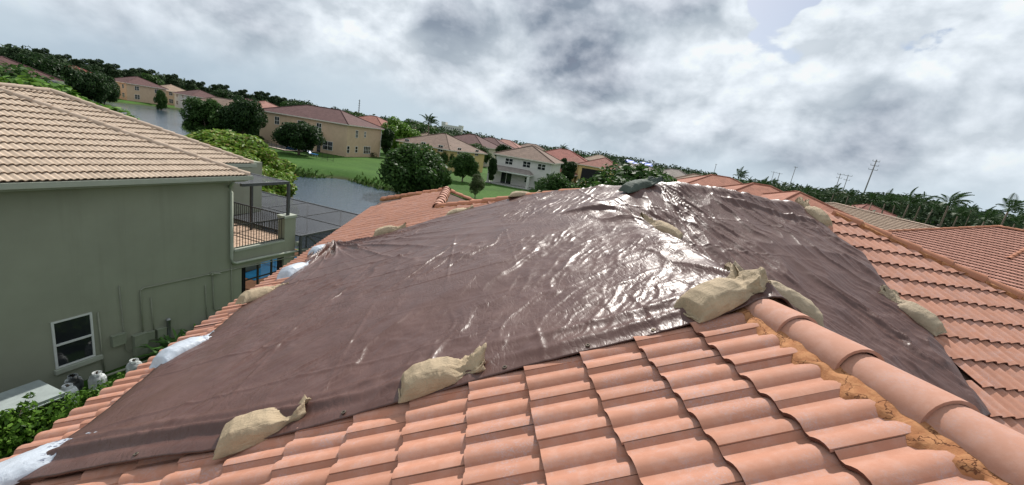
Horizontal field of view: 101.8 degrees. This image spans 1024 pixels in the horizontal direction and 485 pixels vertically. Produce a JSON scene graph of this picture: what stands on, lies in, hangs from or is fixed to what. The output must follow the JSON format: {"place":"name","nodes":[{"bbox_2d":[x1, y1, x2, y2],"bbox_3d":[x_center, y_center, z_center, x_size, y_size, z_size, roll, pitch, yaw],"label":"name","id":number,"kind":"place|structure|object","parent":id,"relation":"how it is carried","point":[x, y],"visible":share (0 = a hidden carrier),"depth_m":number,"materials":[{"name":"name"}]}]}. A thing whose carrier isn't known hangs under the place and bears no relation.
{"place":"outdoors","nodes":[
{"label":"outdoors","id":0,"kind":"place"},
{"bbox_2d":[92,101,398,248],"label":"lake","id":1,"kind":"structure","parent":0,"point":[347,195],"depth_m":56.64,"materials":[{"name":"liquid"}]},
{"bbox_2d":[8,99,893,456],"bbox_3d":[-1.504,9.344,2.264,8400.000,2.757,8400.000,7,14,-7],"label":"ground","id":2,"kind":"structure","parent":0,"point":[344,167],"depth_m":72.05,"materials":[{"name":"plant"}]},
{"bbox_2d":[6,47,20,59],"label":"tree","id":3,"kind":"object","parent":2,"relation":"on","point":[13,52],"visible":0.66,"depth_m":201.00,"materials":[{"name":"green plant"}]},
{"bbox_2d":[0,392,37,428],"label":"shrub","id":4,"kind":"object","parent":2,"relation":"on","point":[4,417],"visible":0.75,"depth_m":9.22,"materials":[{"name":"green plant"}]},
{"bbox_2d":[0,56,64,83],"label":"house","id":5,"kind":"structure","parent":2,"relation":"on","point":[9,61],"depth_m":91.05,"materials":[{"name":"tile"}]},
{"bbox_2d":[0,380,65,450],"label":"equipment box","id":6,"kind":"object","parent":2,"relation":"on","point":[44,392],"visible":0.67,"depth_m":9.84,"materials":[{"name":"metal"}]},
{"bbox_2d":[0,60,67,89],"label":"tree","id":7,"kind":"object","parent":2,"relation":"on","point":[20,69],"visible":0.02,"depth_m":51.17,"materials":[{"name":"green plant"}]},
{"bbox_2d":[32,48,49,58],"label":"tree","id":8,"kind":"object","parent":2,"relation":"on","point":[43,50],"visible":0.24,"depth_m":214.00,"materials":[{"name":"green plant"}]},
{"bbox_2d":[14,52,82,87],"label":"tree","id":9,"kind":"object","parent":2,"relation":"on","point":[56,68],"visible":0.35,"depth_m":120.25,"materials":[{"name":"green plant"}]},
{"bbox_2d":[60,383,78,408],"bbox_3d":[-11.630,4.005,10.906,0.380,0.640,0.374,7,14,-7],"label":"gas cylinder","id":10,"kind":"object","parent":2,"relation":"on","point":[67,387],"visible":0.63,"depth_m":10.84,"materials":[{"name":"metal"}]},
{"bbox_2d":[0,75,139,119],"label":"tree","id":11,"kind":"object","parent":2,"relation":"on","point":[37,82],"visible":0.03,"depth_m":47.39,"materials":[{"name":"green plant"}]},
{"bbox_2d":[63,373,83,395],"bbox_3d":[-11.892,3.870,11.290,0.374,0.640,0.380,20,17,38],"label":"gas cylinder","id":12,"kind":"object","parent":2,"relation":"on","point":[76,380],"visible":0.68,"depth_m":11.22,"materials":[{"name":"metal"}]},
{"bbox_2d":[0,360,147,458],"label":"hedge","id":13,"kind":"object","parent":2,"relation":"on","point":[15,437],"visible":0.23,"depth_m":9.44,"materials":[{"name":"green plant"}]},
{"bbox_2d":[71,58,90,67],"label":"tree","id":14,"kind":"object","parent":2,"relation":"on","point":[80,62],"visible":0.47,"depth_m":209.16,"materials":[{"name":"green plant"}]},
{"bbox_2d":[72,66,112,102],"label":"tree","id":15,"kind":"object","parent":2,"relation":"on","point":[96,87],"visible":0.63,"depth_m":137.20,"materials":[{"name":"green plant"}]},
{"bbox_2d":[88,370,106,389],"bbox_3d":[-11.498,3.871,11.544,0.374,0.640,0.380,3,15,-22],"label":"gas cylinder","id":16,"kind":"object","parent":2,"relation":"on","point":[94,377],"visible":0.73,"depth_m":11.41,"materials":[{"name":"metal"}]},
{"bbox_2d":[80,65,122,76],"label":"tree","id":17,"kind":"object","parent":2,"relation":"on","point":[95,67],"visible":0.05,"depth_m":207.46,"materials":[{"name":"green plant"}]},
{"bbox_2d":[93,71,120,103],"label":"tree","id":18,"kind":"object","parent":2,"relation":"on","point":[115,94],"visible":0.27,"depth_m":149.06,"materials":[{"name":"green plant"}]},
{"bbox_2d":[101,64,121,77],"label":"tree","id":19,"kind":"object","parent":2,"relation":"on","point":[110,70],"visible":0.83,"depth_m":207.74,"materials":[{"name":"green plant"}]},
{"bbox_2d":[126,358,141,372],"bbox_3d":[-11.170,3.739,12.309,0.374,0.640,0.380,12,14,12],"label":"gas cylinder","id":20,"kind":"object","parent":2,"relation":"on","point":[132,364],"visible":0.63,"depth_m":12.16,"materials":[{"name":"metal"}]},
{"bbox_2d":[114,76,167,103],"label":"house","id":21,"kind":"structure","parent":2,"relation":"on","point":[136,88],"depth_m":182.63,"materials":[{"name":"beige paint"}]},
{"bbox_2d":[0,82,298,392],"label":"green house","id":22,"kind":"structure","parent":2,"relation":"on","point":[122,236],"depth_m":12.10,"materials":[{"name":"paint"}]},
{"bbox_2d":[50,312,95,369],"bbox_3d":[-12.132,2.701,11.525,0.056,1.380,0.860,13,14,16],"label":"window","id":23,"kind":"structure","parent":22,"relation":"in","point":[73,340],"depth_m":11.51,"materials":[{"name":"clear glass"}]},
{"bbox_2d":[234,173,290,229],"bbox_3d":[-11.624,-1.568,17.181,3.920,2.525,2.220,13,14,16],"label":"balcony screen frame","id":24,"kind":"object","parent":22,"relation":"on","point":[259,180],"visible":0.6,"depth_m":17.42,"materials":[{"name":"grey metal"}]},
{"bbox_2d":[138,72,163,84],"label":"tree","id":25,"kind":"object","parent":2,"relation":"on","point":[153,79],"visible":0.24,"depth_m":228.54,"materials":[{"name":"green plant"}]},
{"bbox_2d":[0,44,311,103],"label":"woods","id":26,"kind":"object","parent":2,"relation":"on","point":[3,52],"visible":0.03,"depth_m":232.44,"materials":[{"name":"green plant"}]},
{"bbox_2d":[127,328,193,362],"bbox_3d":[-10.876,3.501,13.497,2.180,0.962,2.183,7,14,-7],"label":"strap leaf plant","id":27,"kind":"object","parent":2,"relation":"on","point":[163,342],"visible":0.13,"depth_m":13.48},
{"bbox_2d":[153,89,167,109],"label":"tree","id":28,"kind":"object","parent":2,"relation":"on","point":[160,99],"visible":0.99,"depth_m":165.54,"materials":[{"name":"green plant"}]},
{"bbox_2d":[164,74,179,86],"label":"tree","id":29,"kind":"object","parent":2,"relation":"on","point":[171,78],"visible":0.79,"depth_m":224.52,"materials":[{"name":"green plant"}]},
{"bbox_2d":[160,84,185,105],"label":"house","id":30,"kind":"structure","parent":2,"relation":"on","point":[171,88],"depth_m":201.14,"materials":[{"name":"beige paint"}]},
{"bbox_2d":[184,79,196,90],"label":"tree","id":31,"kind":"object","parent":2,"relation":"on","point":[189,85],"visible":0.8,"depth_m":228.17,"materials":[{"name":"green plant"}]},
{"bbox_2d":[172,90,215,108],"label":"house","id":32,"kind":"structure","parent":2,"relation":"on","point":[181,95],"depth_m":192.60,"materials":[{"name":"beige paint"}]},
{"bbox_2d":[179,97,226,131],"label":"tree","id":33,"kind":"object","parent":2,"relation":"on","point":[202,114],"visible":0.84,"depth_m":79.96,"materials":[{"name":"green plant"}]},
{"bbox_2d":[180,97,232,114],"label":"house","id":34,"kind":"structure","parent":2,"relation":"on","point":[223,101],"depth_m":117.45,"materials":[{"name":"brown ceramic"}]},
{"bbox_2d":[210,89,235,99],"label":"tree","id":35,"kind":"object","parent":2,"relation":"on","point":[221,93],"visible":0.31,"depth_m":209.03,"materials":[{"name":"green plant"}]},
{"bbox_2d":[183,128,298,183],"bbox_3d":[-31.336,-7.621,42.316,15.550,8.279,15.289,20,17,37],"label":"tree","id":36,"kind":"object","parent":2,"relation":"on","point":[206,136],"visible":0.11,"depth_m":41.07,"materials":[{"name":"green plant"}]},
{"bbox_2d":[215,94,268,135],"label":"tree","id":37,"kind":"object","parent":2,"relation":"on","point":[240,114],"visible":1,"depth_m":80.89,"materials":[{"name":"green plant"}]},
{"bbox_2d":[208,139,292,181],"bbox_3d":[-26.110,-5.751,39.287,9.439,7.641,6.983,11,14,8],"label":"tree","id":38,"kind":"object","parent":2,"relation":"on","point":[270,160],"visible":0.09,"depth_m":39.42,"materials":[{"name":"green plant"}]},
{"bbox_2d":[245,249,297,290],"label":"patio","id":39,"kind":"structure","parent":2,"relation":"on","point":[249,284],"depth_m":20.02,"materials":[{"name":"brick"}]},
{"bbox_2d":[245,257,296,280],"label":"pool water","id":40,"kind":"structure","parent":39,"relation":"on","point":[264,268],"depth_m":21.65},
{"bbox_2d":[235,191,358,255],"bbox_3d":[-14.325,-0.629,22.868,12.320,3.140,5.770,13,14,16],"label":"pool cage","id":41,"kind":"object","parent":39,"relation":"on","point":[316,223],"visible":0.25,"depth_m":21.67,"materials":[{"name":"grey metal"}]},
{"bbox_2d":[262,167,297,197],"bbox_3d":[-21.024,-3.449,34.826,5.920,6.786,8.002,7,14,-8],"label":"tree","id":42,"kind":"object","parent":2,"relation":"on","point":[280,190],"visible":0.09,"depth_m":33.52,"materials":[{"name":"green plant"}]},
{"bbox_2d":[270,120,325,154],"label":"tree","id":43,"kind":"object","parent":2,"relation":"on","point":[303,135],"visible":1,"depth_m":75.78,"materials":[{"name":"green plant"}]},
{"bbox_2d":[259,104,384,156],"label":"house","id":44,"kind":"structure","parent":2,"relation":"on","point":[345,134],"depth_m":90.01,"materials":[{"name":"beige paint"}]},
{"bbox_2d":[182,122,463,198],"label":"bank grass","id":45,"kind":"structure","parent":2,"relation":"on","point":[376,186],"depth_m":61.70,"materials":[{"name":"plant"}]},
{"bbox_2d":[359,115,387,148],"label":"house","id":46,"kind":"structure","parent":2,"relation":"on","point":[377,120],"depth_m":134.48,"materials":[{"name":"tile"}]},
{"bbox_2d":[381,128,394,153],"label":"tree","id":47,"kind":"object","parent":2,"relation":"on","point":[386,141],"visible":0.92,"depth_m":100.16,"materials":[{"name":"green plant"}]},
{"bbox_2d":[380,116,421,151],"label":"tree","id":48,"kind":"object","parent":2,"relation":"on","point":[399,128],"visible":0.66,"depth_m":112.03,"materials":[{"name":"green plant"}]},
{"bbox_2d":[376,142,451,194],"bbox_3d":[-13.506,-9.577,57.276,9.815,8.502,11.210,4,14,-21],"label":"tree","id":49,"kind":"object","parent":2,"relation":"on","point":[413,168],"visible":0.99,"depth_m":54.90,"materials":[{"name":"green plant"}]},
{"bbox_2d":[409,124,439,133],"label":"tree","id":50,"kind":"object","parent":2,"relation":"on","point":[423,128],"visible":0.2,"depth_m":138.84,"materials":[{"name":"green plant"}]},
{"bbox_2d":[419,113,439,134],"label":"palm tree","id":51,"kind":"object","parent":2,"relation":"on","point":[430,119],"visible":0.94,"depth_m":111.03,"materials":[{"name":"green plant"}]},
{"bbox_2d":[396,133,487,172],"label":"house","id":52,"kind":"structure","parent":2,"relation":"on","point":[438,141],"depth_m":96.47,"materials":[{"name":"tile"}]},
{"bbox_2d":[436,145,454,163],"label":"tree","id":53,"kind":"object","parent":2,"relation":"on","point":[444,157],"visible":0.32,"depth_m":91.31,"materials":[{"name":"green plant"}]},
{"bbox_2d":[447,152,478,181],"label":"tree","id":54,"kind":"object","parent":2,"relation":"on","point":[465,163],"visible":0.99,"depth_m":75.76,"materials":[{"name":"green plant"}]},
{"bbox_2d":[453,134,497,166],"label":"house","id":55,"kind":"structure","parent":2,"relation":"on","point":[470,139],"depth_m":127.32,"materials":[{"name":"tile"}]},
{"bbox_2d":[469,173,485,197],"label":"tree","id":56,"kind":"object","parent":2,"relation":"on","point":[477,181],"visible":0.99,"depth_m":58.05,"materials":[{"name":"green plant"}]},
{"bbox_2d":[471,143,491,161],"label":"tree","id":57,"kind":"object","parent":2,"relation":"on","point":[486,157],"visible":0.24,"depth_m":121.22,"materials":[{"name":"green plant"}]},
{"bbox_2d":[488,157,497,182],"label":"tree","id":58,"kind":"object","parent":2,"relation":"on","point":[492,169],"visible":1,"depth_m":80.98,"materials":[{"name":"green plant"}]},
{"bbox_2d":[483,137,513,148],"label":"house","id":59,"kind":"structure","parent":2,"relation":"on","point":[495,141],"depth_m":143.94,"materials":[{"name":"tile"}]},
{"bbox_2d":[494,144,511,155],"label":"tree","id":60,"kind":"object","parent":2,"relation":"on","point":[501,147],"visible":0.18,"depth_m":115.92,"materials":[{"name":"green plant"}]},
{"bbox_2d":[500,139,521,147],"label":"house","id":61,"kind":"structure","parent":2,"relation":"on","point":[512,143],"depth_m":182.13,"materials":[{"name":"tile"}]},
{"bbox_2d":[0,186,1023,484],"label":"tiled house","id":62,"kind":"structure","parent":2,"relation":"on","point":[764,392],"depth_m":2.04,"materials":[{"name":"ceramic"}]},
{"bbox_2d":[0,431,96,484],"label":"sandbag","id":63,"kind":"object","parent":62,"relation":"on","point":[14,470],"visible":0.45,"depth_m":2.63,"materials":[{"name":"plastic"}]},
{"bbox_2d":[149,330,213,368],"bbox_3d":[-3.268,1.026,4.214,0.283,0.136,0.700,-8,16,22],"label":"sandbag","id":64,"kind":"object","parent":62,"relation":"on","point":[165,355],"visible":0.6,"depth_m":4.03,"materials":[{"name":"fabric"}]},
{"bbox_2d":[276,260,309,279],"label":"sandbag","id":65,"kind":"object","parent":62,"relation":"on","point":[288,271],"visible":0.66,"depth_m":6.55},
{"bbox_2d":[307,244,324,254],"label":"sandbag","id":66,"kind":"object","parent":62,"relation":"on","point":[315,249],"visible":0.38,"depth_m":7.75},
{"bbox_2d":[17,182,990,481],"bbox_3d":[0.774,0.231,5.600,8.427,2.444,6.233,7,14,-7],"label":"tarp","id":67,"kind":"object","parent":62,"relation":"on","point":[333,330],"visible":0.87,"depth_m":3.83,"materials":[{"name":"plastic"}]},
{"bbox_2d":[212,395,310,459],"bbox_3d":[-1.496,1.079,2.512,0.547,0.130,0.254,-18,20,-20],"label":"sandbag","id":68,"kind":"object","parent":67,"relation":"on","point":[245,431],"visible":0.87,"depth_m":2.42,"materials":[{"name":"fabric"}]},
{"bbox_2d":[235,282,288,304],"bbox_3d":[-3.345,0.656,5.564,0.270,0.150,0.634,-9,10,33],"label":"sandbag","id":69,"kind":"object","parent":67,"relation":"on","point":[248,296],"visible":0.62,"depth_m":5.39,"materials":[{"name":"fabric"}]},
{"bbox_2d":[373,222,406,235],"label":"sandbag","id":70,"kind":"object","parent":67,"relation":"on","point":[383,230],"visible":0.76,"depth_m":8.02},
{"bbox_2d":[398,343,486,402],"bbox_3d":[-0.421,0.775,2.558,0.596,0.140,0.250,-17,15,-11],"label":"sandbag","id":71,"kind":"object","parent":67,"relation":"on","point":[424,378],"visible":0.99,"depth_m":2.48,"materials":[{"name":"fabric"}]},
{"bbox_2d":[508,190,540,197],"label":"sandbag","id":72,"kind":"object","parent":67,"relation":"on","point":[516,194],"visible":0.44,"depth_m":8.13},
{"bbox_2d":[618,176,663,192],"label":"sandbag","id":73,"kind":"object","parent":67,"relation":"on","point":[632,186],"visible":1,"depth_m":6.21,"materials":[{"name":"fabric"}]},
{"bbox_2d":[639,212,682,238],"bbox_3d":[1.962,-0.206,5.466,0.637,0.135,0.248,31,37,23],"label":"sandbag","id":74,"kind":"object","parent":67,"relation":"on","point":[662,226],"visible":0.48,"depth_m":5.39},
{"bbox_2d":[674,264,771,322],"bbox_3d":[1.325,0.296,2.641,0.610,0.139,0.315,-22,16,-13],"label":"sandbag","id":75,"kind":"object","parent":67,"relation":"on","point":[710,299],"visible":0.98,"depth_m":2.55,"materials":[{"name":"fabric"}]},
{"bbox_2d":[723,261,823,326],"bbox_3d":[1.831,0.344,2.892,0.705,0.170,0.283,38,9,17],"label":"sandbag","id":76,"kind":"object","parent":67,"relation":"on","point":[804,305],"visible":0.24,"depth_m":2.75,"materials":[{"name":"fabric"}]},
{"bbox_2d":[878,285,946,336],"bbox_3d":[4.762,0.783,4.962,0.295,0.144,0.739,-5,39,-23],"label":"sandbag","id":77,"kind":"object","parent":67,"relation":"on","point":[930,322],"visible":0.84,"depth_m":4.83,"materials":[{"name":"fabric"}]},
{"bbox_2d":[795,197,832,226],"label":"sandbag","id":78,"kind":"object","parent":62,"relation":"on","point":[820,215],"visible":0.68,"depth_m":6.62,"materials":[{"name":"fabric"}]},
{"bbox_2d":[317,105,717,174],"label":"woods","id":79,"kind":"object","parent":2,"relation":"on","point":[441,129],"visible":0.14,"depth_m":402.43,"materials":[{"name":"green plant"}]},
{"bbox_2d":[485,145,563,189],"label":"house","id":80,"kind":"structure","parent":2,"relation":"on","point":[525,167],"depth_m":84.15,"materials":[{"name":"white paint"}]},
{"bbox_2d":[500,172,511,183],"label":"glass door","id":81,"kind":"structure","parent":80,"relation":"in","point":[506,178],"depth_m":85.20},
{"bbox_2d":[529,180,549,191],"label":"palm tree","id":82,"kind":"object","parent":2,"relation":"on","point":[539,187],"visible":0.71,"depth_m":69.23,"materials":[{"name":"green plant"}]},
{"bbox_2d":[535,172,577,190],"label":"shrub","id":83,"kind":"object","parent":2,"relation":"on","point":[559,180],"visible":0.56,"depth_m":71.81,"materials":[{"name":"green plant"}]},
{"bbox_2d":[545,148,587,161],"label":"house","id":84,"kind":"structure","parent":2,"relation":"on","point":[559,153],"depth_m":121.28,"materials":[{"name":"tile"}]},
{"bbox_2d":[561,161,576,182],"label":"tree","id":85,"kind":"object","parent":2,"relation":"on","point":[569,170],"visible":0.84,"depth_m":97.11,"materials":[{"name":"green plant"}]},
{"bbox_2d":[560,157,627,184],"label":"house","id":86,"kind":"structure","parent":2,"relation":"on","point":[587,169],"depth_m":115.35,"materials":[{"name":"paint"}]},
{"bbox_2d":[575,161,677,187],"bbox_3d":[17.760,-6.437,59.478,16.991,10.338,16.112,6,14,-13],"label":"tree","id":87,"kind":"object","parent":2,"relation":"on","point":[640,170],"visible":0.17,"depth_m":57.79,"materials":[{"name":"green plant"}]},
{"bbox_2d":[661,168,687,176],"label":"house","id":88,"kind":"structure","parent":2,"relation":"on","point":[674,172],"depth_m":108.67,"materials":[{"name":"beige ceramic"}]},
{"bbox_2d":[673,174,742,186],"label":"house","id":89,"kind":"structure","parent":2,"relation":"on","point":[711,180],"depth_m":71.05,"materials":[{"name":"tile"}]},
{"bbox_2d":[734,166,749,180],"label":"palm tree","id":90,"kind":"object","parent":2,"relation":"on","point":[740,174],"visible":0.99,"depth_m":104.00,"materials":[{"name":"green plant"}]},
{"bbox_2d":[718,182,782,195],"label":"house","id":91,"kind":"structure","parent":2,"relation":"on","point":[756,189],"depth_m":51.90,"materials":[{"name":"tile"}]},
{"bbox_2d":[761,190,853,216],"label":"house","id":92,"kind":"structure","parent":2,"relation":"on","point":[793,196],"depth_m":46.09,"materials":[{"name":"tile"}]},
{"bbox_2d":[827,183,845,201],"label":"palm tree","id":93,"kind":"object","parent":2,"relation":"on","point":[839,190],"visible":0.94,"depth_m":90.17,"materials":[{"name":"green plant"}]},
{"bbox_2d":[660,167,1023,228],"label":"woods","id":94,"kind":"object","parent":2,"relation":"on","point":[937,216],"visible":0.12,"depth_m":97.40,"materials":[{"name":"green plant"}]},
{"bbox_2d":[842,188,859,204],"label":"palm tree","id":95,"kind":"object","parent":2,"relation":"on","point":[851,193],"visible":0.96,"depth_m":85.07,"materials":[{"name":"green plant"}]},
{"bbox_2d":[868,192,884,210],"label":"palm tree","id":96,"kind":"object","parent":2,"relation":"on","point":[874,197],"visible":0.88,"depth_m":78.91,"materials":[{"name":"green plant"}]},
{"bbox_2d":[843,204,911,222],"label":"house","id":97,"kind":"structure","parent":2,"relation":"on","point":[872,208],"depth_m":89.37,"materials":[{"name":"tile"}]},
{"bbox_2d":[826,202,939,231],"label":"tile roofed house","id":98,"kind":"structure","parent":2,"relation":"on","point":[883,221],"depth_m":41.51,"materials":[{"name":"tile"}]},
{"bbox_2d":[842,203,934,225],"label":"undergrowth","id":99,"kind":"object","parent":2,"relation":"on","point":[921,220],"visible":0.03,"depth_m":88.99,"materials":[{"name":"green plant"}]},
{"bbox_2d":[876,189,903,213],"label":"palm tree","id":100,"kind":"object","parent":2,"relation":"on","point":[890,198],"visible":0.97,"depth_m":72.24,"materials":[{"name":"green plant"}]},
{"bbox_2d":[902,187,930,218],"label":"palm tree","id":101,"kind":"object","parent":2,"relation":"on","point":[911,200],"visible":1,"depth_m":66.18,"materials":[{"name":"green plant"}]},
{"bbox_2d":[913,191,937,220],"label":"palm tree","id":102,"kind":"object","parent":2,"relation":"on","point":[927,201],"visible":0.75,"depth_m":67.11,"materials":[{"name":"green plant"}]},
{"bbox_2d":[924,199,949,223],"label":"palm tree","id":103,"kind":"object","parent":2,"relation":"on","point":[938,207],"visible":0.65,"depth_m":78.31,"materials":[{"name":"green plant"}]},
{"bbox_2d":[930,191,974,227],"bbox_3d":[61.353,-1.529,59.354,4.281,11.942,4.366,3,15,-24],"label":"palm tree","id":104,"kind":"object","parent":2,"relation":"on","point":[953,198],"visible":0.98,"depth_m":58.10,"materials":[{"name":"green plant"}]},
{"bbox_2d":[948,203,976,226],"bbox_3d":[67.118,-0.917,63.441,3.126,10.479,3.229,4,15,-22],"label":"palm tree","id":105,"kind":"object","parent":2,"relation":"on","point":[963,212],"visible":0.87,"depth_m":62.42,"materials":[{"name":"green plant"}]},
{"bbox_2d":[975,206,1009,225],"bbox_3d":[67.790,-0.046,59.992,3.861,10.710,3.474,-3,18,-41],"label":"palm tree","id":106,"kind":"object","parent":2,"relation":"on","point":[991,215],"visible":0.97,"depth_m":58.89,"materials":[{"name":"green plant"}]},
{"bbox_2d":[995,193,1023,224],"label":"palm tree","id":107,"kind":"object","parent":2,"relation":"on","point":[1013,207],"visible":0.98,"depth_m":46.05,"materials":[{"name":"green plant"}]},
{"bbox_2d":[1010,210,1023,227],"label":"palm tree","id":108,"kind":"object","parent":2,"relation":"on","point":[1019,220],"visible":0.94,"depth_m":54.93,"materials":[{"name":"green plant"}]},
{"bbox_2d":[441,121,463,134],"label":"apartment block","id":109,"kind":"structure","parent":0,"point":[447,126],"depth_m":528.95,"materials":[{"name":"white concrete"}]},
{"bbox_2d":[0,0,1023,215],"label":"sky","id":110,"kind":"structure","parent":0,"point":[930,91],"materials":[{"name":"grey"}]},
{"bbox_2d":[886,225,1023,291],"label":"tile roofed house","id":111,"kind":"structure","parent":0,"point":[995,252],"depth_m":26.06,"materials":[{"name":"tile"}]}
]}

